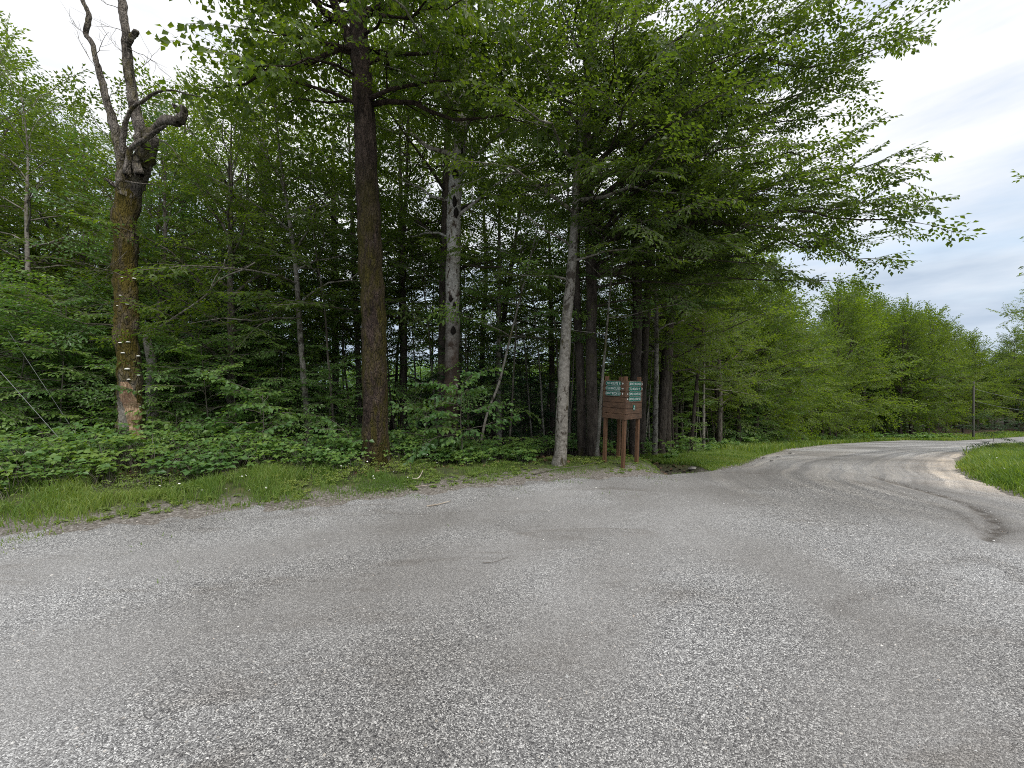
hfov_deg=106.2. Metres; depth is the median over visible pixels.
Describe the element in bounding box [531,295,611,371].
young tree
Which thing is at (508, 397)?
beech sapling
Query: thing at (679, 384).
young tree
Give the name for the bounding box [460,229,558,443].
young tree
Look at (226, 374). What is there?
beech sapling
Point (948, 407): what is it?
beech tree
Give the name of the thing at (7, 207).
beech tree
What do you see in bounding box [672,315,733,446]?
young tree
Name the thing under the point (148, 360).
dead tree
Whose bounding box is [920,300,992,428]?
beech tree
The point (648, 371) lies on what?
young tree
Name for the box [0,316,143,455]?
beech sapling
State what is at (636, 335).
beech tree
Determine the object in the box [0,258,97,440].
beech sapling
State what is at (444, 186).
beech tree
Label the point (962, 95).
sky
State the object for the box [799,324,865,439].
beech tree
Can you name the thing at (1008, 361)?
beech tree
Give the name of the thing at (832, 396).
beech tree
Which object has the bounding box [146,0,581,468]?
maple tree
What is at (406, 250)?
young tree
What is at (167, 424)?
maple sapling
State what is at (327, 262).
young tree
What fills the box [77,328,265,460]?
beech sapling
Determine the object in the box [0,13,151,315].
maple tree
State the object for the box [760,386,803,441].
beech sapling
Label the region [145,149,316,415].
maple tree
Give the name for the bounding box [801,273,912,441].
beech tree
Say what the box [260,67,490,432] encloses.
beech tree
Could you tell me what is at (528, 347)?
young tree
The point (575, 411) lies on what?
beech sapling
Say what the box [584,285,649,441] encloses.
young tree
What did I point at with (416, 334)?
young tree
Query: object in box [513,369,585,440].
beech sapling
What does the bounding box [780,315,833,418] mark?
beech tree
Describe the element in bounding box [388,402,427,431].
beech sapling
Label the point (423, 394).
beech sapling
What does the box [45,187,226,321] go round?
beech tree
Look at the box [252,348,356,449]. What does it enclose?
beech sapling
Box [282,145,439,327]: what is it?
young tree
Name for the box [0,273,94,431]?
beech sapling
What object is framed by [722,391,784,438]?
beech sapling
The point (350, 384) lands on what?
distant woods
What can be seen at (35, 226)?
beech tree
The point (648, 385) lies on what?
young tree
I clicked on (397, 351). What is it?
young tree
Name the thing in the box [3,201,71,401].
maple tree
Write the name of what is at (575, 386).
young tree
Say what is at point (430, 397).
beech sapling
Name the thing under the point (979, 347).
beech tree
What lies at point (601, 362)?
young tree
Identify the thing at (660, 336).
young tree
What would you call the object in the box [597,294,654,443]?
young tree
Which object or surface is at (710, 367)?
young tree
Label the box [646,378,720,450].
beech sapling
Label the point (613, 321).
young tree
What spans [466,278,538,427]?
young tree
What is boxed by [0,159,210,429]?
young tree
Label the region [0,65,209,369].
beech tree
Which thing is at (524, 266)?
beech tree
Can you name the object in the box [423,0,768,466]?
beech tree
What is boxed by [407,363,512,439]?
beech sapling
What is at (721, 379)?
beech tree
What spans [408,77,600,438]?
beech tree
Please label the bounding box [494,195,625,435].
young tree
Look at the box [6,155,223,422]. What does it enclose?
young tree
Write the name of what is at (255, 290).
young tree
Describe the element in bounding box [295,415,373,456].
maple sapling
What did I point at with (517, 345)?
young tree
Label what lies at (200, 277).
young tree
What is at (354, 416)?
young tree
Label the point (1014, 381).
beech tree
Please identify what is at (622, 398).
signboard
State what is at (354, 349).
young tree
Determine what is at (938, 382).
beech tree
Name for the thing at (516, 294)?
young tree
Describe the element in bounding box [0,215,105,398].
beech tree
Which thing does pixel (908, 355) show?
beech tree
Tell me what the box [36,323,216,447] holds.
beech sapling
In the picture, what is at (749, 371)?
beech tree
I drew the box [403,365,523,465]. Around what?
maple sapling
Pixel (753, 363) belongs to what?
beech tree
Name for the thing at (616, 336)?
young tree
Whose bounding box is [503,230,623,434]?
young tree
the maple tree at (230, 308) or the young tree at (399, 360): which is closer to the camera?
the maple tree at (230, 308)
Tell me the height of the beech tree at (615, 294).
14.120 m
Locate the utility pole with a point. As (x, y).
(973, 407)
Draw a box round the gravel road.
[0,437,1023,767]
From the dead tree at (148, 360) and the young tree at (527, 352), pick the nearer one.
the dead tree at (148, 360)
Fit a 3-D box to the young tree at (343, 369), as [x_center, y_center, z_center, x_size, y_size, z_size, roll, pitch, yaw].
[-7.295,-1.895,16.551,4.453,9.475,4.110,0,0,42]
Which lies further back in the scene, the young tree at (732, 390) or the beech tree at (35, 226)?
the young tree at (732, 390)
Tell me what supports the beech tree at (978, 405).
on the ground at (190, 512)
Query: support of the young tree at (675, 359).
on the ground at (190, 512)
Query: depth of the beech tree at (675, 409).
19.48 m
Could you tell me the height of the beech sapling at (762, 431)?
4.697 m
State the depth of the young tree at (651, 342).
14.86 m
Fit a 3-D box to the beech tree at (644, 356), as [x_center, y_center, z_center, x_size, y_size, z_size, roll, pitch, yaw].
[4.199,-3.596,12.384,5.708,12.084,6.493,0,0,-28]
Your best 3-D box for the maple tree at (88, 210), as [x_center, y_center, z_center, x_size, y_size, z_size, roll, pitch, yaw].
[-11.341,-4.387,13.298,7.329,13.827,7.712,0,0,14]
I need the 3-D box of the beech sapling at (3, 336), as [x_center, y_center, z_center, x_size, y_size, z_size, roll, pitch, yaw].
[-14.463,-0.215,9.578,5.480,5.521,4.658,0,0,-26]
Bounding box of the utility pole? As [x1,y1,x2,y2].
[972,382,974,436]
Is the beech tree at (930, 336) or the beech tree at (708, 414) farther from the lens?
the beech tree at (930, 336)
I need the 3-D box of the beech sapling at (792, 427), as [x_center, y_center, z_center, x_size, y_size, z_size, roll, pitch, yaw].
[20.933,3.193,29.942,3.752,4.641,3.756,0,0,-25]
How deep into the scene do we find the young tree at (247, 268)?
12.80 m
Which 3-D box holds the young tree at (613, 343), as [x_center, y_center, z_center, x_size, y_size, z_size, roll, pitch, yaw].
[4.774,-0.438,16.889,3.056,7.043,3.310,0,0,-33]
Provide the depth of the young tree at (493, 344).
19.37 m
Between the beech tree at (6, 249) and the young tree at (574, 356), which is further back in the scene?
the young tree at (574, 356)
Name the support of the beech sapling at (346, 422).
on the ground at (190, 512)
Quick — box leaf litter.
[12,449,684,480]
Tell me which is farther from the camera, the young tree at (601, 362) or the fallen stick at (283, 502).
the young tree at (601, 362)
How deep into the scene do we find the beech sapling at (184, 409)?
9.65 m
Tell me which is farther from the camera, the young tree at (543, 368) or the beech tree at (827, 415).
the beech tree at (827, 415)
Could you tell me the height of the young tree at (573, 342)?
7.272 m
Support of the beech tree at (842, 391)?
on the ground at (190, 512)
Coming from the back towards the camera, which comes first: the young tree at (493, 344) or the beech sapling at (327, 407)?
the young tree at (493, 344)
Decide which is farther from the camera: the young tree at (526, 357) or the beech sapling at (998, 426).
the young tree at (526, 357)
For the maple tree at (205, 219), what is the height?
13.504 m
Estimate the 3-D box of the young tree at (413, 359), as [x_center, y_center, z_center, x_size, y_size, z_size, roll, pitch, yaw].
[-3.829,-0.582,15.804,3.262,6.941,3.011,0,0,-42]
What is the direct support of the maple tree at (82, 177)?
on the ground at (190, 512)
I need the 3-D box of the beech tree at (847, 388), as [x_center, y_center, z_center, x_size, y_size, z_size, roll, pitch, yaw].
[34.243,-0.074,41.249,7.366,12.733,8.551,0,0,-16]
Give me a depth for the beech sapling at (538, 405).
22.69 m
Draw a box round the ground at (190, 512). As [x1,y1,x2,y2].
[0,392,1023,536]
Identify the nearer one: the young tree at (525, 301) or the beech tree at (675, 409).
the young tree at (525, 301)
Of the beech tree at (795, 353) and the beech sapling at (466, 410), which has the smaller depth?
the beech sapling at (466, 410)
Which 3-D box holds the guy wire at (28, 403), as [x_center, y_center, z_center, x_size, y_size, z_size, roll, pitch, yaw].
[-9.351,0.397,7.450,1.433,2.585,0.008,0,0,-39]
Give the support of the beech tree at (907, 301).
on the ground at (190, 512)
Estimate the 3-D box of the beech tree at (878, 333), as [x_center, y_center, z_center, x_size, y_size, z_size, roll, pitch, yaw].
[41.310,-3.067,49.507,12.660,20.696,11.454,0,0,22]
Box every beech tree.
[0,32,167,431]
[0,58,103,311]
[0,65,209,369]
[0,74,168,398]
[0,88,22,247]
[0,91,294,418]
[0,114,81,320]
[0,188,52,307]
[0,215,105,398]
[1,56,244,394]
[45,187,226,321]
[86,82,344,430]
[120,5,413,444]
[218,62,437,432]
[218,92,397,435]
[250,203,352,425]
[257,0,529,439]
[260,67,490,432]
[273,247,431,435]
[284,0,604,455]
[321,2,566,438]
[354,58,565,439]
[385,68,625,445]
[387,225,489,427]
[388,251,543,440]
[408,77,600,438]
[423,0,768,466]
[424,209,592,444]
[440,0,986,456]
[461,73,655,450]
[468,104,629,439]
[506,6,740,457]
[520,169,726,455]
[530,77,754,454]
[535,194,665,392]
[544,75,795,454]
[580,134,799,452]
[596,124,774,453]
[604,265,748,438]
[624,279,743,443]
[631,236,782,449]
[646,279,736,424]
[648,271,781,448]
[648,313,781,442]
[662,251,798,440]
[672,233,832,441]
[683,296,791,428]
[701,228,845,442]
[741,294,824,443]
[755,279,853,439]
[767,285,861,439]
[770,320,833,438]
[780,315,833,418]
[781,320,852,439]
[792,318,873,441]
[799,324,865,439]
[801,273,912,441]
[803,329,846,434]
[804,324,880,436]
[812,282,913,433]
[815,292,897,420]
[818,281,935,432]
[825,273,926,438]
[845,289,937,433]
[854,301,943,433]
[856,298,968,434]
[865,293,920,428]
[871,302,974,434]
[883,293,969,430]
[886,303,991,434]
[905,332,997,433]
[909,300,969,425]
[913,310,971,430]
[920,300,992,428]
[930,347,1007,432]
[935,321,1004,427]
[939,330,1023,430]
[943,321,997,423]
[954,327,1004,414]
[957,345,999,425]
[971,358,1012,425]
[975,358,1023,429]
[980,342,1023,424]
[982,289,1023,418]
[983,325,1023,428]
[984,328,1023,426]
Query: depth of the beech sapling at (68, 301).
8.66 m
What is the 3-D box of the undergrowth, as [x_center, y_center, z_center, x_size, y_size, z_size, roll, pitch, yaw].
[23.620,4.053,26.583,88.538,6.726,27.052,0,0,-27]
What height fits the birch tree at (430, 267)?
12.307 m
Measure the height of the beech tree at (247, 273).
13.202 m
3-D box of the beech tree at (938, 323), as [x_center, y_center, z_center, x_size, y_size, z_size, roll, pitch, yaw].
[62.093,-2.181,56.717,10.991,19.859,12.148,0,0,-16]
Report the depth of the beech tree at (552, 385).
13.92 m
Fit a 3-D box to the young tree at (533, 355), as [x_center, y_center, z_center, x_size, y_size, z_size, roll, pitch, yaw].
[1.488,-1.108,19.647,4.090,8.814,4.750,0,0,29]
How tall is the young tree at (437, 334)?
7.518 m
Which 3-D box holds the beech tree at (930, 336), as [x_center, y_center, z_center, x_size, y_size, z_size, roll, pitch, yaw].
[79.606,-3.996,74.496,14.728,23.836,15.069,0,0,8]
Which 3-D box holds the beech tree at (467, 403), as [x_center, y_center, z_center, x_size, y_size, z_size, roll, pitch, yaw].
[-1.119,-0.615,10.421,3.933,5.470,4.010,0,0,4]
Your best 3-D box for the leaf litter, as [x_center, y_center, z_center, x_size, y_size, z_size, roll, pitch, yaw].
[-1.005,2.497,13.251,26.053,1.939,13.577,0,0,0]
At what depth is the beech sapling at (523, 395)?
14.00 m
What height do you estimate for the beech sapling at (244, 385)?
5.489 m
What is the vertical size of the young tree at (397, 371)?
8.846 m
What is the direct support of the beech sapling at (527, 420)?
on the ground at (190, 512)
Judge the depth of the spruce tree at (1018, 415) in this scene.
63.74 m
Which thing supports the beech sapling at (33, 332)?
on the ground at (190, 512)
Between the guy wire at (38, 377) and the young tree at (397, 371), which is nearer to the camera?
the guy wire at (38, 377)
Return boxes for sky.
[0,0,1023,388]
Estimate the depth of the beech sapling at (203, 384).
8.58 m
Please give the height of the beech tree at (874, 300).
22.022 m
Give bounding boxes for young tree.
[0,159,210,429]
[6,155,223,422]
[109,223,256,405]
[141,247,276,408]
[195,172,351,385]
[201,203,317,414]
[201,209,319,365]
[204,78,402,437]
[235,93,391,427]
[254,253,354,411]
[264,250,361,428]
[266,218,353,428]
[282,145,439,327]
[284,297,359,429]
[304,189,419,427]
[308,251,413,369]
[313,287,393,373]
[314,251,360,430]
[318,205,460,351]
[331,213,433,430]
[334,132,495,427]
[336,165,468,431]
[347,236,435,429]
[352,268,435,428]
[354,236,437,435]
[354,304,415,390]
[355,226,434,431]
[381,212,483,428]
[382,209,437,444]
[387,302,434,406]
[394,170,527,439]
[414,289,486,438]
[414,292,488,386]
[460,158,603,443]
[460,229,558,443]
[462,285,528,378]
[462,292,518,432]
[462,306,513,439]
[465,222,572,437]
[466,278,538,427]
[467,286,495,374]
[469,291,558,429]
[471,290,537,396]
[476,191,601,439]
[486,153,614,378]
[488,323,543,437]
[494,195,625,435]
[495,246,546,432]
[501,268,548,436]
[501,279,559,440]
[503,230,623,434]
[503,280,548,438]
[520,223,631,453]
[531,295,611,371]
[532,261,625,423]
[534,281,613,379]
[538,284,618,378]
[542,220,653,426]
[544,219,695,448]
[545,308,606,438]
[571,308,629,407]
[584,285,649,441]
[584,287,694,446]
[597,288,627,379]
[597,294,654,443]
[598,235,707,374]
[598,282,677,441]
[602,265,716,436]
[604,293,684,375]
[610,253,727,448]
[617,307,694,436]
[648,286,730,437]
[658,287,736,446]
[660,328,696,444]
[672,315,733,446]
[673,287,739,433]
[673,318,725,437]
[679,314,711,439]
[679,323,742,441]
[687,329,739,437]
[700,321,737,443]
[711,318,761,437]
[713,316,759,437]
[999,169,1023,316]
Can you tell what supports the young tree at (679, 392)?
on the ground at (190, 512)
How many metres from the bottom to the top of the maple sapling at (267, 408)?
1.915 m
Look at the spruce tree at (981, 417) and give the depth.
67.21 m
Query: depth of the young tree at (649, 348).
17.19 m
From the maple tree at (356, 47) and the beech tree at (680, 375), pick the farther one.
the beech tree at (680, 375)
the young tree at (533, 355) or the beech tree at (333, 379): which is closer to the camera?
the beech tree at (333, 379)
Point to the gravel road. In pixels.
(364, 611)
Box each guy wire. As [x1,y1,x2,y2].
[0,371,57,436]
[8,331,68,422]
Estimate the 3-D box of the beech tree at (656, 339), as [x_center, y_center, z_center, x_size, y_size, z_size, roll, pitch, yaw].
[4.601,-3.362,11.237,6.070,11.427,5.661,0,0,-16]
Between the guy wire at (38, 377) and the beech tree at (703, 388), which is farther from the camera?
the beech tree at (703, 388)
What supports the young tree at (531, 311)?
on the ground at (190, 512)
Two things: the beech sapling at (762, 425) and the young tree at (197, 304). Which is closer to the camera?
the young tree at (197, 304)
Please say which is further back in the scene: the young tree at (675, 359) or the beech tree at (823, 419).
the beech tree at (823, 419)
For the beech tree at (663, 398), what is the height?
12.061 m
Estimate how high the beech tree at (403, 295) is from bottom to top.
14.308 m
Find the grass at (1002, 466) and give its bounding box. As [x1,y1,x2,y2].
[0,430,1023,582]
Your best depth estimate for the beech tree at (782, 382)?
21.62 m
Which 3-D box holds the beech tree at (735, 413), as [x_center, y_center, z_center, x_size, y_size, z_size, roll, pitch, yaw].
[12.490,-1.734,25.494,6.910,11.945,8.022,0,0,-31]
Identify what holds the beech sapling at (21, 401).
on the ground at (190, 512)
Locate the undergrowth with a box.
[0,420,959,493]
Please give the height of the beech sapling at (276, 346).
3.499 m
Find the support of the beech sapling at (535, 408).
on the ground at (190, 512)
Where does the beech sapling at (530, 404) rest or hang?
on the ground at (190, 512)
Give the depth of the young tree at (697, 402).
20.75 m
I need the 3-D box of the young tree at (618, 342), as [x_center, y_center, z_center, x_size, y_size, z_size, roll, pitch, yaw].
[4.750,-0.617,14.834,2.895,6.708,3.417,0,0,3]
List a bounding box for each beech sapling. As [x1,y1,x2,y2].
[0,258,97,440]
[0,265,200,430]
[0,266,242,459]
[0,272,167,440]
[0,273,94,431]
[0,285,49,423]
[0,292,114,438]
[0,295,143,449]
[0,307,106,433]
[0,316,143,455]
[0,344,70,424]
[10,288,98,424]
[14,354,113,416]
[22,266,249,451]
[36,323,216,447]
[73,320,226,426]
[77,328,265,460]
[82,298,279,456]
[126,319,294,463]
[141,285,336,468]
[160,285,339,440]
[165,297,300,428]
[199,331,357,457]
[209,314,362,445]
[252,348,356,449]
[278,362,362,457]
[287,386,353,438]
[341,369,414,432]
[388,367,473,438]
[388,381,434,434]
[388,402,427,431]
[395,362,489,430]
[396,327,532,447]
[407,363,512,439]
[409,383,475,446]
[425,361,512,436]
[464,346,556,443]
[464,364,538,434]
[465,335,575,450]
[465,371,535,435]
[471,365,537,426]
[473,351,576,439]
[474,378,546,440]
[504,369,576,441]
[504,376,557,432]
[505,388,549,430]
[511,379,576,440]
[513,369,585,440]
[520,376,576,438]
[570,349,658,450]
[571,390,616,441]
[572,387,628,444]
[586,407,615,448]
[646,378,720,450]
[678,369,758,445]
[678,404,712,439]
[698,376,768,443]
[700,393,786,440]
[709,380,779,443]
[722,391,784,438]
[733,406,773,441]
[745,380,801,440]
[749,417,777,441]
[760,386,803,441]
[767,396,809,440]
[956,409,1023,454]
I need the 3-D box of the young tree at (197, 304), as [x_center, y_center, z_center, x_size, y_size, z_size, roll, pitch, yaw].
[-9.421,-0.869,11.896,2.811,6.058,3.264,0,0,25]
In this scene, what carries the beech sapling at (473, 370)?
on the ground at (190, 512)
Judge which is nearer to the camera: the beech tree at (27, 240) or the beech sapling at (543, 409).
the beech tree at (27, 240)
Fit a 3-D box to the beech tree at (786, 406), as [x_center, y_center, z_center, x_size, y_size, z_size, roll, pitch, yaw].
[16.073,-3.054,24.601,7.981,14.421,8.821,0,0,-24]
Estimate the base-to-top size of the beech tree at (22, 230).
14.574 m
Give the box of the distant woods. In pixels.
[170,349,958,435]
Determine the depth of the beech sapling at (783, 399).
25.76 m
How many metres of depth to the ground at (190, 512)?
6.05 m
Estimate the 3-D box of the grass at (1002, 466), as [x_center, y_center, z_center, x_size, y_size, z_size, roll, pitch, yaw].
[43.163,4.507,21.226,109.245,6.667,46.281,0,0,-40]
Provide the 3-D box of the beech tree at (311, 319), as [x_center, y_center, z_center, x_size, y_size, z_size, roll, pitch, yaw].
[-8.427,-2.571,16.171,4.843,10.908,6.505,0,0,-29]
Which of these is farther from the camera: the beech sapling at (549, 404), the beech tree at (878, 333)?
the beech tree at (878, 333)
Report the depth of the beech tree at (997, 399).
70.46 m
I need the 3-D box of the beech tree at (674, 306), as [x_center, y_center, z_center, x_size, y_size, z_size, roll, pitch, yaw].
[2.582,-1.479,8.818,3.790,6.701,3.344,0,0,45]
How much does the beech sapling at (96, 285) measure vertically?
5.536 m
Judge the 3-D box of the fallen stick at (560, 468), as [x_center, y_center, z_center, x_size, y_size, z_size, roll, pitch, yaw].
[1.146,1.671,7.781,1.848,0.074,0.111,0,0,-33]
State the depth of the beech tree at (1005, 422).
73.36 m
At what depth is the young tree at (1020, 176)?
12.37 m
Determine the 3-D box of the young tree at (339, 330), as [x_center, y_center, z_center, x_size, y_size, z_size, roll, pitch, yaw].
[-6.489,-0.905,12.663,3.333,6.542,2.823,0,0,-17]
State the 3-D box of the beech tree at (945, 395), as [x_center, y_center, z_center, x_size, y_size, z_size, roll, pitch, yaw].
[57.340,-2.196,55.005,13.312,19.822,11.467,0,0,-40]
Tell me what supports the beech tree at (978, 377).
on the ground at (190, 512)
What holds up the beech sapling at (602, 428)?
on the ground at (190, 512)
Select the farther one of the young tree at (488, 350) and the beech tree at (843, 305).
the beech tree at (843, 305)
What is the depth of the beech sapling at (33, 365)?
10.98 m
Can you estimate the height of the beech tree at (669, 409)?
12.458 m
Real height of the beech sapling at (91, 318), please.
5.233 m
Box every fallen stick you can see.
[256,500,309,503]
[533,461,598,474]
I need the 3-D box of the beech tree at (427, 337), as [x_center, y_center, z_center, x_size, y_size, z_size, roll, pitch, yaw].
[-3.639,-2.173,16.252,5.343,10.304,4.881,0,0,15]
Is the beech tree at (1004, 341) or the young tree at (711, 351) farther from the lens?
the beech tree at (1004, 341)
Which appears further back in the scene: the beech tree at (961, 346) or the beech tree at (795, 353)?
the beech tree at (961, 346)
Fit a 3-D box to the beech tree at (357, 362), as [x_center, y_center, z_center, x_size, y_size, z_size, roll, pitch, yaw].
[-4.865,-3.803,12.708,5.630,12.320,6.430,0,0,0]
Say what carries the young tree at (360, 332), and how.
on the ground at (190, 512)
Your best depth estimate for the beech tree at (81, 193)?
10.56 m
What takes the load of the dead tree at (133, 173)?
on the ground at (190, 512)
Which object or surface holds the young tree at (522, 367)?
on the ground at (190, 512)
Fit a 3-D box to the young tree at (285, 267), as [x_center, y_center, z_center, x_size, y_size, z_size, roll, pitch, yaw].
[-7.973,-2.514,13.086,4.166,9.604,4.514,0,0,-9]
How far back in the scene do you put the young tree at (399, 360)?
16.35 m
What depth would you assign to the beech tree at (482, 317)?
15.00 m
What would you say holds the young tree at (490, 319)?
on the ground at (190, 512)
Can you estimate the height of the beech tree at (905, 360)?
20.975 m
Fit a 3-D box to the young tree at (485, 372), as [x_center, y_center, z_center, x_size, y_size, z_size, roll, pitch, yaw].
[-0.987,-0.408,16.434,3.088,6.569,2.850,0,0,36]
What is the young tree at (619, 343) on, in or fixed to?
on the ground at (190, 512)
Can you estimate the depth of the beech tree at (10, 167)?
13.70 m
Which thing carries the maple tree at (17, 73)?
on the ground at (190, 512)
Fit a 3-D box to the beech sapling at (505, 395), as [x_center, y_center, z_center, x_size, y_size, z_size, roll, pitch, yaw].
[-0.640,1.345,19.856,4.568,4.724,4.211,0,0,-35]
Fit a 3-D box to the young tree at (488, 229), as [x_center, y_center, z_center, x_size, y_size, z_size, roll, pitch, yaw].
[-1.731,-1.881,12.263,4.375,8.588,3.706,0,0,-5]
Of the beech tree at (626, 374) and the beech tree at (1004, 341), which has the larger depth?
the beech tree at (1004, 341)
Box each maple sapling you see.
[103,401,232,451]
[183,375,324,448]
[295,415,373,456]
[388,394,481,451]
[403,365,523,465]
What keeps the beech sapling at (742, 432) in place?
on the ground at (190, 512)
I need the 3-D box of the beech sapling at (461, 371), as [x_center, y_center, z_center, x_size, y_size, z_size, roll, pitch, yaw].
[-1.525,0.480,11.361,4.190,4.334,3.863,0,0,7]
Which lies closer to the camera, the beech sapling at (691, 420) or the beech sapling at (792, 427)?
the beech sapling at (691, 420)
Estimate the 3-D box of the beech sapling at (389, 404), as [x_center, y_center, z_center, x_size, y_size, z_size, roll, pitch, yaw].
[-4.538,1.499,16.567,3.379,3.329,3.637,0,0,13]
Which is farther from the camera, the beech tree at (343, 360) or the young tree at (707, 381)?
the young tree at (707, 381)
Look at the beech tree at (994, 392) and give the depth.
64.64 m
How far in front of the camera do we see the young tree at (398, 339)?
13.68 m
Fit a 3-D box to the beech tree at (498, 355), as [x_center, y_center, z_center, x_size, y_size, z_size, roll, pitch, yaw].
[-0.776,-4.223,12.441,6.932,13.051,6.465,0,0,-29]
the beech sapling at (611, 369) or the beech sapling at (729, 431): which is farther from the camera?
the beech sapling at (729, 431)
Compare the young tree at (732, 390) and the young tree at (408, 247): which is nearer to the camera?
the young tree at (408, 247)
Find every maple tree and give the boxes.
[0,11,144,293]
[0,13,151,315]
[0,80,155,398]
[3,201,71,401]
[9,57,284,412]
[66,44,350,434]
[67,6,390,430]
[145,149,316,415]
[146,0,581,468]
[199,18,480,426]
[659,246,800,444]
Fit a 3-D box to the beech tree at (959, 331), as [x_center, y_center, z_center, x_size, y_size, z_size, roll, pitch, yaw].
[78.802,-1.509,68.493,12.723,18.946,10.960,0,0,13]
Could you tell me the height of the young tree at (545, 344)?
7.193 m
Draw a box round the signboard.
[602,376,642,468]
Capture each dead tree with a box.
[36,0,200,466]
[143,251,254,458]
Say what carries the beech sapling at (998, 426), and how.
on the ground at (190, 512)
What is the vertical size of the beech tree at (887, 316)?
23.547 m
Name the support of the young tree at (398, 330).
on the ground at (190, 512)
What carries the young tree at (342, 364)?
on the ground at (190, 512)
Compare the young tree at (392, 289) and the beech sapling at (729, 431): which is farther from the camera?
the beech sapling at (729, 431)
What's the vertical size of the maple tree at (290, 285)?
16.781 m
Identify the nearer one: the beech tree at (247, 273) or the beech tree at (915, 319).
the beech tree at (247, 273)
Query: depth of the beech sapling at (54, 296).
9.96 m
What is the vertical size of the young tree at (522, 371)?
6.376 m
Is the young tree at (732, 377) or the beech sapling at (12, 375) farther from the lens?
the young tree at (732, 377)
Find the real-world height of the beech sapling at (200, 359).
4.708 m
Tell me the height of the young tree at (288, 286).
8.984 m
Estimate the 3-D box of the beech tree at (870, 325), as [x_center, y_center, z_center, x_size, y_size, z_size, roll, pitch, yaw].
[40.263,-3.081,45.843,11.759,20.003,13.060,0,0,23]
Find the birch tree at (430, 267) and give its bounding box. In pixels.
[382,129,529,435]
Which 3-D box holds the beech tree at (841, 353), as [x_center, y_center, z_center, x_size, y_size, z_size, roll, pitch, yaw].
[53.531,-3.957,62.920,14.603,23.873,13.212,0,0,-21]
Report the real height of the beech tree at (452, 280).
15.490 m
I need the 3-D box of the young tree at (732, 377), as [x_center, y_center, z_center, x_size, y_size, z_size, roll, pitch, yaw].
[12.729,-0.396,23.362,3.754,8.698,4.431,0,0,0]
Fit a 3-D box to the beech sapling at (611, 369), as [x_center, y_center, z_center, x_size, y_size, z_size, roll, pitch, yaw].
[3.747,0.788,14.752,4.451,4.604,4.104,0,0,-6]
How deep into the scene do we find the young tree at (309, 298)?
13.61 m
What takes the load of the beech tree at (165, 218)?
on the ground at (190, 512)
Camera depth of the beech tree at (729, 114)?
7.44 m
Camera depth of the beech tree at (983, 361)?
62.73 m
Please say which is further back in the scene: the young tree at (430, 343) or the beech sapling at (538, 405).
the beech sapling at (538, 405)
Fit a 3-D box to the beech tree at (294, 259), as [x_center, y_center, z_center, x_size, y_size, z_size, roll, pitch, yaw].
[-5.585,-3.837,9.384,6.214,11.699,5.796,0,0,39]
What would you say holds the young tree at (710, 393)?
on the ground at (190, 512)
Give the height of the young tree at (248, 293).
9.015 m
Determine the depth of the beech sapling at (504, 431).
14.76 m
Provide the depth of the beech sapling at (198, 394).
11.84 m
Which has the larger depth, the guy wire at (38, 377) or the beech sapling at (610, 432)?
the beech sapling at (610, 432)
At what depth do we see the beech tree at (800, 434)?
25.75 m
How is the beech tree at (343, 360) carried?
on the ground at (190, 512)
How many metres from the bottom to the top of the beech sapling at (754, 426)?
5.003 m
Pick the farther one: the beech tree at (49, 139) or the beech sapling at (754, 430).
the beech sapling at (754, 430)
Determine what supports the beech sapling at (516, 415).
on the ground at (190, 512)
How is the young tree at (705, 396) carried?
on the ground at (190, 512)
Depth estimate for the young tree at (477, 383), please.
13.65 m
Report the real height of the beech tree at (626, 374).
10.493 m
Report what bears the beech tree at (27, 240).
on the ground at (190, 512)
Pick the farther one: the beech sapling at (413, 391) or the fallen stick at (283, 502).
the beech sapling at (413, 391)
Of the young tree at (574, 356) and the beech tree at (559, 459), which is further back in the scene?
the young tree at (574, 356)
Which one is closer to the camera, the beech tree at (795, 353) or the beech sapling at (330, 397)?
the beech sapling at (330, 397)
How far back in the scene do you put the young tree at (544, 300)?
12.02 m
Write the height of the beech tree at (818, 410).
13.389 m
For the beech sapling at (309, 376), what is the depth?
10.53 m
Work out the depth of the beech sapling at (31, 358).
11.18 m
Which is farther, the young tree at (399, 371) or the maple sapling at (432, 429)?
the young tree at (399, 371)
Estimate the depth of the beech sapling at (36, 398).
10.74 m
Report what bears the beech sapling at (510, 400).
on the ground at (190, 512)
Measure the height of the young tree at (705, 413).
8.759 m

